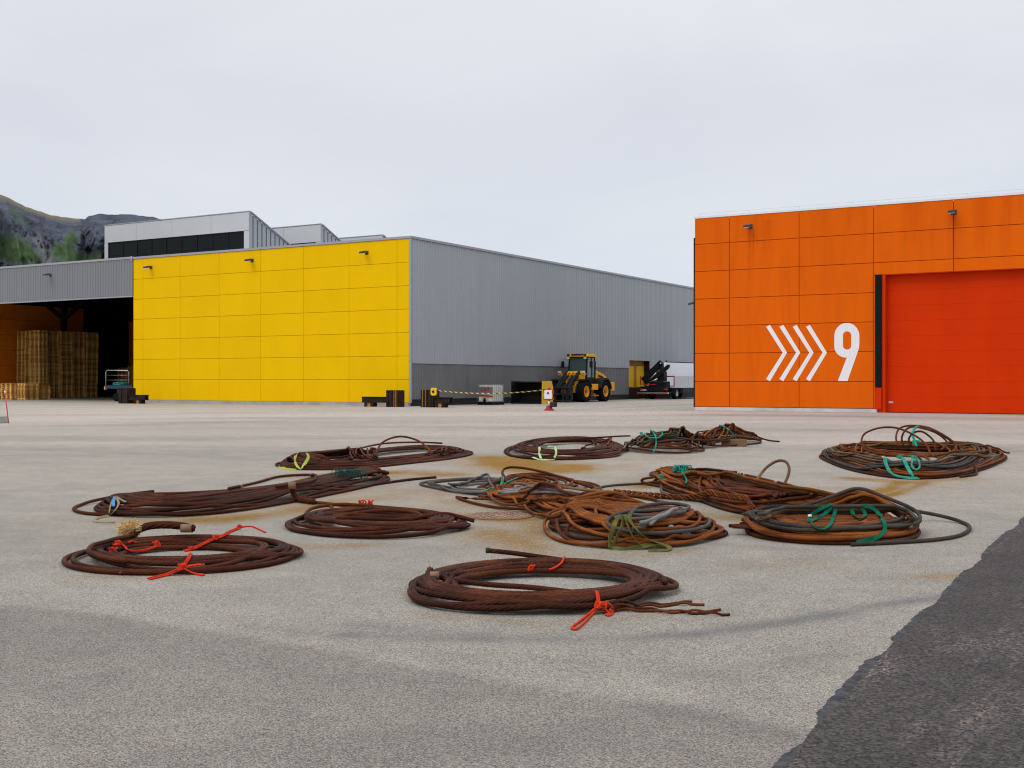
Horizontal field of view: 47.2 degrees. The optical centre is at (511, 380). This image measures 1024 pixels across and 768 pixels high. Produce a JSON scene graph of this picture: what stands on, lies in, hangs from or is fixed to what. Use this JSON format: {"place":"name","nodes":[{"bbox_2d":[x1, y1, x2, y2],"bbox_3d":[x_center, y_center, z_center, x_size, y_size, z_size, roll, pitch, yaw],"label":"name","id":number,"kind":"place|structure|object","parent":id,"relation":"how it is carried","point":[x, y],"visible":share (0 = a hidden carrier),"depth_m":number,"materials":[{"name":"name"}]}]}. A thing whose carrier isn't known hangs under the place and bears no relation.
{"place":"outdoors","nodes":[
{"label":"outdoors","id":0,"kind":"place"},
{"bbox_2d":[0,195,158,266],"bbox_3d":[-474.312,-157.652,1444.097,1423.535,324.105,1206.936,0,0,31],"label":"mountain","id":1,"kind":"structure","parent":0,"point":[28,236],"depth_m":1516.01,"materials":[{"name":"grey stone"}]},
{"bbox_2d":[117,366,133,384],"bbox_3d":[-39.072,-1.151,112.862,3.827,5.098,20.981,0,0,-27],"label":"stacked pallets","id":2,"kind":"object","parent":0,"point":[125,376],"visible":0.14,"depth_m":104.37,"materials":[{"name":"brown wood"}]},
{"bbox_2d":[0,396,1023,767],"bbox_3d":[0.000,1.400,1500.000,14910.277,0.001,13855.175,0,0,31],"label":"ground","id":3,"kind":"structure","parent":0,"point":[332,652],"depth_m":7.21,"materials":[{"name":"concrete"}]},
{"bbox_2d":[0,416,7,422],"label":"concrete block","id":4,"kind":"object","parent":3,"relation":"on","point":[3,419],"depth_m":38.79,"materials":[{"name":"white concrete"}]},
{"bbox_2d":[4,388,8,422],"bbox_3d":[-16.705,0.827,38.750,0.039,1.156,0.434,0,0,-42],"label":"marker stick","id":5,"kind":"object","parent":3,"relation":"on","point":[6,405],"visible":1,"depth_m":38.74,"materials":[{"name":"red paint"}]},
{"bbox_2d":[17,398,38,399],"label":"pallet","id":6,"kind":"object","parent":3,"relation":"on","point":[28,399],"visible":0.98,"depth_m":86.05,"materials":[{"name":"brown wood"}]},
{"bbox_2d":[18,396,38,397],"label":"pallet","id":7,"kind":"object","parent":6,"relation":"on","point":[28,397],"visible":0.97,"depth_m":86.09,"materials":[{"name":"brown wood"}]},
{"bbox_2d":[18,394,38,395],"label":"pallet","id":8,"kind":"object","parent":7,"relation":"on","point":[28,395],"visible":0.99,"depth_m":86.01,"materials":[{"name":"brown wood"}]},
{"bbox_2d":[17,392,38,393],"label":"pallet","id":9,"kind":"object","parent":8,"relation":"on","point":[27,393],"visible":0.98,"depth_m":85.91,"materials":[{"name":"brown wood"}]},
{"bbox_2d":[17,390,38,391],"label":"pallet","id":10,"kind":"object","parent":9,"relation":"on","point":[27,391],"visible":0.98,"depth_m":85.94,"materials":[{"name":"brown wood"}]},
{"bbox_2d":[17,388,38,389],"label":"pallet","id":11,"kind":"object","parent":10,"relation":"on","point":[27,389],"visible":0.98,"depth_m":85.92,"materials":[{"name":"brown wood"}]},
{"bbox_2d":[17,386,38,387],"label":"pallet","id":12,"kind":"object","parent":11,"relation":"on","point":[27,387],"visible":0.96,"depth_m":85.94,"materials":[{"name":"brown wood"}]},
{"bbox_2d":[18,383,38,385],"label":"pallet","id":13,"kind":"object","parent":12,"relation":"on","point":[31,384],"visible":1,"depth_m":85.98,"materials":[{"name":"brown wood"}]},
{"bbox_2d":[0,256,134,397],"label":"storage shed","id":14,"kind":"structure","parent":3,"relation":"on","point":[95,296],"depth_m":98.48,"materials":[{"name":"metal"}]},
{"bbox_2d":[104,370,132,400],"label":"platform trailer","id":15,"kind":"object","parent":3,"relation":"on","point":[115,395],"visible":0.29,"depth_m":79.69,"materials":[{"name":"blue paint"}]},
{"bbox_2d":[113,382,127,384],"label":"net heap","id":16,"kind":"object","parent":15,"relation":"on","point":[119,383],"visible":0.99,"depth_m":80.02,"materials":[{"name":"teal fabric"}]},
{"bbox_2d":[118,388,148,403],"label":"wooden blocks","id":17,"kind":"object","parent":3,"relation":"on","point":[127,396],"visible":1,"depth_m":72.11,"materials":[{"name":"brown wood"}]},
{"bbox_2d":[61,518,303,579],"bbox_3d":[-2.748,1.268,9.634,1.821,0.265,2.746,0,0,-24],"label":"wire rope coil","id":18,"kind":"object","parent":3,"relation":"on","point":[128,541],"visible":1,"depth_m":9.04,"materials":[{"name":"brown metal"}]},
{"bbox_2d":[72,467,436,522],"bbox_3d":[-3.227,1.268,14.448,2.163,0.265,5.998,0,0,23],"label":"wire rope coil","id":19,"kind":"object","parent":3,"relation":"on","point":[220,501],"visible":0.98,"depth_m":12.81,"materials":[{"name":"brown metal"}]},
{"bbox_2d":[275,436,472,470],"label":"wire rope coil","id":20,"kind":"object","parent":3,"relation":"on","point":[315,460],"visible":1,"depth_m":19.74,"materials":[{"name":"brown metal"}]},
{"bbox_2d":[285,482,474,538],"bbox_3d":[-1.747,1.279,11.967,1.666,0.242,3.606,0,0,-31],"label":"wire rope coil","id":21,"kind":"object","parent":3,"relation":"on","point":[381,521],"visible":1,"depth_m":11.01,"materials":[{"name":"brown metal"}]},
{"bbox_2d":[361,390,404,406],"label":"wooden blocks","id":22,"kind":"object","parent":3,"relation":"on","point":[394,398],"visible":0.96,"depth_m":62.74,"materials":[{"name":"brown wood"}]},
{"bbox_2d":[104,211,693,405],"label":"warehouse","id":23,"kind":"structure","parent":3,"relation":"on","point":[243,307],"depth_m":71.28,"materials":[{"name":"grey metal"}]},
{"bbox_2d":[629,366,643,386],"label":"door","id":24,"kind":"structure","parent":23,"relation":"in","point":[639,369],"depth_m":90.79,"materials":[{"name":"yellow paint"}]},
{"bbox_2d":[628,361,648,398],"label":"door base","id":25,"kind":"structure","parent":23,"relation":"in","point":[632,394],"depth_m":91.10,"materials":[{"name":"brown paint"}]},
{"bbox_2d":[421,390,452,407],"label":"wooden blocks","id":26,"kind":"object","parent":3,"relation":"on","point":[428,399],"visible":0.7,"depth_m":61.68,"materials":[{"name":"brown wood"}]},
{"bbox_2d":[477,384,504,404],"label":"liquid tank","id":27,"kind":"object","parent":3,"relation":"on","point":[490,399],"visible":0.88,"depth_m":68.02,"materials":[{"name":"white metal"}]},
{"bbox_2d":[465,511,532,519],"bbox_3d":[-0.132,1.392,12.127,0.710,0.014,0.710,0,0,31],"label":"manhole cover","id":28,"kind":"object","parent":3,"relation":"on","point":[499,515],"visible":0.98,"depth_m":12.08,"materials":[{"name":"metal"}]},
{"bbox_2d":[419,466,601,494],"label":"wire rope coil","id":29,"kind":"object","parent":3,"relation":"on","point":[488,482],"visible":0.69,"depth_m":15.43,"materials":[{"name":"grey metal"}]},
{"bbox_2d":[455,482,602,526],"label":"wire rope coil","id":30,"kind":"object","parent":3,"relation":"on","point":[547,496],"visible":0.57,"depth_m":12.59,"materials":[{"name":"metal"}]},
{"bbox_2d":[543,387,556,410],"bbox_3d":[1.778,0.850,55.070,0.570,1.100,0.410,0,0,31],"label":"sign post","id":31,"kind":"object","parent":3,"relation":"on","point":[549,392],"visible":1,"depth_m":54.95,"materials":[{"name":"red paint"}]},
{"bbox_2d":[431,388,547,395],"bbox_3d":[-1.223,0.564,57.956,8.256,0.400,0.183,0,0,44],"label":"barrier tape","id":32,"kind":"object","parent":31,"relation":"attached to","point":[434,391],"visible":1,"depth_m":58.78,"materials":[{"name":"yellow paint"}]},
{"bbox_2d":[504,435,629,460],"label":"wire rope coil","id":33,"kind":"object","parent":3,"relation":"on","point":[582,453],"visible":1,"depth_m":21.75,"materials":[{"name":"brown metal"}]},
{"bbox_2d":[407,547,729,630],"bbox_3d":[0.378,1.325,7.640,2.262,0.151,1.881,0,0,31],"label":"wire rope coil","id":34,"kind":"object","parent":3,"relation":"on","point":[642,582],"visible":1,"depth_m":7.37,"materials":[{"name":"brown metal"}]},
{"bbox_2d":[551,354,614,401],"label":"wheel loader","id":35,"kind":"object","parent":3,"relation":"on","point":[581,379],"visible":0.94,"depth_m":77.81,"materials":[{"name":"yellow metal"}]},
{"bbox_2d":[543,490,727,551],"bbox_3d":[1.020,1.238,10.852,1.908,0.343,2.204,0,0,31],"label":"wire rope coil","id":36,"kind":"object","parent":3,"relation":"on","point":[636,521],"visible":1,"depth_m":10.17,"materials":[{"name":"orange metal"}]},
{"bbox_2d":[623,426,704,453],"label":"wire rope coil","id":37,"kind":"object","parent":3,"relation":"on","point":[651,439],"visible":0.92,"depth_m":22.90,"materials":[{"name":"metal"}]},
{"bbox_2d":[637,360,693,398],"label":"crane truck","id":38,"kind":"object","parent":3,"relation":"on","point":[679,376],"visible":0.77,"depth_m":88.97,"materials":[{"name":"white metal"}]},
{"bbox_2d":[596,480,755,509],"bbox_3d":[1.720,1.290,13.956,1.163,0.221,4.437,0,0,-4],"label":"loose wire rope","id":39,"kind":"object","parent":3,"relation":"on","point":[730,496],"visible":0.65,"depth_m":13.58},
{"bbox_2d":[667,423,779,447],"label":"wire rope coil","id":40,"kind":"object","parent":3,"relation":"on","point":[713,436],"visible":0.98,"depth_m":24.92,"materials":[{"name":"brown metal"}]},
{"bbox_2d":[721,439,746,446],"bbox_3d":[4.744,1.325,25.053,0.528,0.145,0.160,0,0,12],"label":"timber block","id":41,"kind":"object","parent":3,"relation":"on","point":[740,442],"depth_m":24.97,"materials":[{"name":"brown wood"}]},
{"bbox_2d":[640,459,892,516],"bbox_3d":[2.718,1.189,14.342,1.884,0.423,6.586,0,0,-2],"label":"wire rope coil","id":42,"kind":"object","parent":3,"relation":"on","point":[759,488],"visible":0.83,"depth_m":13.12,"materials":[{"name":"brown metal"}]},
{"bbox_2d":[728,487,971,546],"bbox_3d":[3.212,1.205,10.791,2.478,0.391,1.770,0,0,-4],"label":"wire rope coil","id":43,"kind":"object","parent":3,"relation":"on","point":[827,521],"visible":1,"depth_m":10.47,"materials":[{"name":"brown metal"}]},
{"bbox_2d":[677,189,1023,414],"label":"orange building","id":44,"kind":"structure","parent":3,"relation":"on","point":[908,307],"depth_m":51.59,"materials":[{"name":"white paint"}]},
{"bbox_2d":[887,270,1023,413],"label":"roller door","id":45,"kind":"structure","parent":44,"relation":"in","point":[936,376],"depth_m":49.95,"materials":[{"name":"red paint"}]},
{"bbox_2d":[819,425,1009,479],"bbox_3d":[6.631,1.095,20.131,3.279,0.613,7.113,0,0,31],"label":"wire rope coil","id":46,"kind":"object","parent":3,"relation":"on","point":[956,457],"visible":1,"depth_m":19.41,"materials":[{"name":"brown metal"}]},
{"bbox_2d":[0,0,1023,286],"label":"sky","id":47,"kind":"structure","parent":0,"point":[593,134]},
{"bbox_2d":[511,381,552,403],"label":"loader bucket","id":48,"kind":"object","parent":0,"point":[535,397],"visible":0.78,"depth_m":71.88,"materials":[{"name":"black metal"}]},
{"bbox_2d":[772,517,1023,767],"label":"road","id":49,"kind":"structure","parent":0,"point":[940,684],"depth_m":5.23,"materials":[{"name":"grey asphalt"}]},
{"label":"pallet","id":50,"kind":"object","parent":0,"visible":0},
{"bbox_2d":[30,381,47,382],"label":"pallet","id":51,"kind":"object","parent":50,"relation":"on","point":[39,381],"visible":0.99,"depth_m":96.12,"materials":[{"name":"brown wood"}]},
{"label":"pallet","id":52,"kind":"object","parent":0,"visible":0},
{"bbox_2d":[30,378,47,379],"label":"pallet","id":53,"kind":"object","parent":52,"relation":"on","point":[38,379],"visible":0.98,"depth_m":96.14,"materials":[{"name":"brown wood"}]},
{"bbox_2d":[30,376,47,377],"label":"pallet","id":54,"kind":"object","parent":53,"relation":"on","point":[38,377],"visible":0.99,"depth_m":96.12,"materials":[{"name":"brown wood"}]},
{"bbox_2d":[30,374,47,375],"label":"pallet","id":55,"kind":"object","parent":54,"relation":"on","point":[38,374],"visible":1,"depth_m":96.19,"materials":[{"name":"brown wood"}]},
{"bbox_2d":[30,372,47,373],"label":"pallet","id":56,"kind":"object","parent":55,"relation":"on","point":[38,372],"visible":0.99,"depth_m":96.13,"materials":[{"name":"brown wood"}]},
{"bbox_2d":[30,370,47,371],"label":"pallet","id":57,"kind":"object","parent":56,"relation":"on","point":[38,370],"visible":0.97,"depth_m":96.13,"materials":[{"name":"brown wood"}]},
{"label":"pallet","id":58,"kind":"object","parent":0,"visible":0},
{"bbox_2d":[30,367,47,368],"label":"pallet","id":59,"kind":"object","parent":58,"relation":"on","point":[38,368],"visible":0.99,"depth_m":96.14,"materials":[{"name":"brown wood"}]},
{"bbox_2d":[30,365,47,366],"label":"pallet","id":60,"kind":"object","parent":59,"relation":"on","point":[38,365],"visible":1,"depth_m":96.10,"materials":[{"name":"brown wood"}]},
{"bbox_2d":[30,363,47,364],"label":"pallet","id":61,"kind":"object","parent":60,"relation":"on","point":[39,363],"visible":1,"depth_m":96.17,"materials":[{"name":"brown wood"}]},
{"bbox_2d":[30,361,47,362],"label":"pallet","id":62,"kind":"object","parent":61,"relation":"on","point":[38,361],"visible":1,"depth_m":96.13,"materials":[{"name":"brown wood"}]},
{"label":"pallet","id":63,"kind":"object","parent":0,"visible":0},
{"bbox_2d":[30,356,47,357],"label":"pallet","id":64,"kind":"object","parent":63,"relation":"on","point":[38,357],"visible":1,"depth_m":96.19,"materials":[{"name":"brown wood"}]},
{"bbox_2d":[30,354,47,355],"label":"pallet","id":65,"kind":"object","parent":64,"relation":"on","point":[38,354],"visible":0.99,"depth_m":96.15,"materials":[{"name":"brown wood"}]},
{"bbox_2d":[30,352,47,353],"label":"pallet","id":66,"kind":"object","parent":65,"relation":"on","point":[38,352],"visible":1,"depth_m":96.13,"materials":[{"name":"brown wood"}]},
{"bbox_2d":[30,350,47,351],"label":"pallet","id":67,"kind":"object","parent":66,"relation":"on","point":[39,350],"visible":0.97,"depth_m":96.10,"materials":[{"name":"brown wood"}]},
{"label":"pallet","id":68,"kind":"object","parent":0,"visible":0},
{"bbox_2d":[30,345,46,346],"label":"pallet","id":69,"kind":"object","parent":68,"relation":"on","point":[38,345],"visible":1,"depth_m":96.21,"materials":[{"name":"brown wood"}]},
{"bbox_2d":[29,343,46,344],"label":"pallet","id":70,"kind":"object","parent":69,"relation":"on","point":[37,343],"visible":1,"depth_m":96.23,"materials":[{"name":"brown wood"}]},
{"bbox_2d":[30,341,46,342],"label":"pallet","id":71,"kind":"object","parent":70,"relation":"on","point":[38,341],"visible":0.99,"depth_m":96.25,"materials":[{"name":"brown wood"}]},
{"bbox_2d":[30,339,47,340],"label":"pallet","id":72,"kind":"object","parent":71,"relation":"on","point":[38,339],"visible":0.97,"depth_m":96.16,"materials":[{"name":"brown wood"}]},
{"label":"pallet","id":73,"kind":"object","parent":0,"visible":0},
{"bbox_2d":[30,334,47,335],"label":"pallet","id":74,"kind":"object","parent":73,"relation":"on","point":[38,334],"visible":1,"depth_m":96.26,"materials":[{"name":"brown wood"}]},
{"bbox_2d":[29,332,46,333],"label":"pallet","id":75,"kind":"object","parent":74,"relation":"on","point":[37,332],"visible":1,"depth_m":96.22,"materials":[{"name":"brown wood"}]},
{"bbox_2d":[30,330,46,331],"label":"pallet","id":76,"kind":"object","parent":75,"relation":"on","point":[38,330],"visible":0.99,"depth_m":96.21,"materials":[{"name":"brown wood"}]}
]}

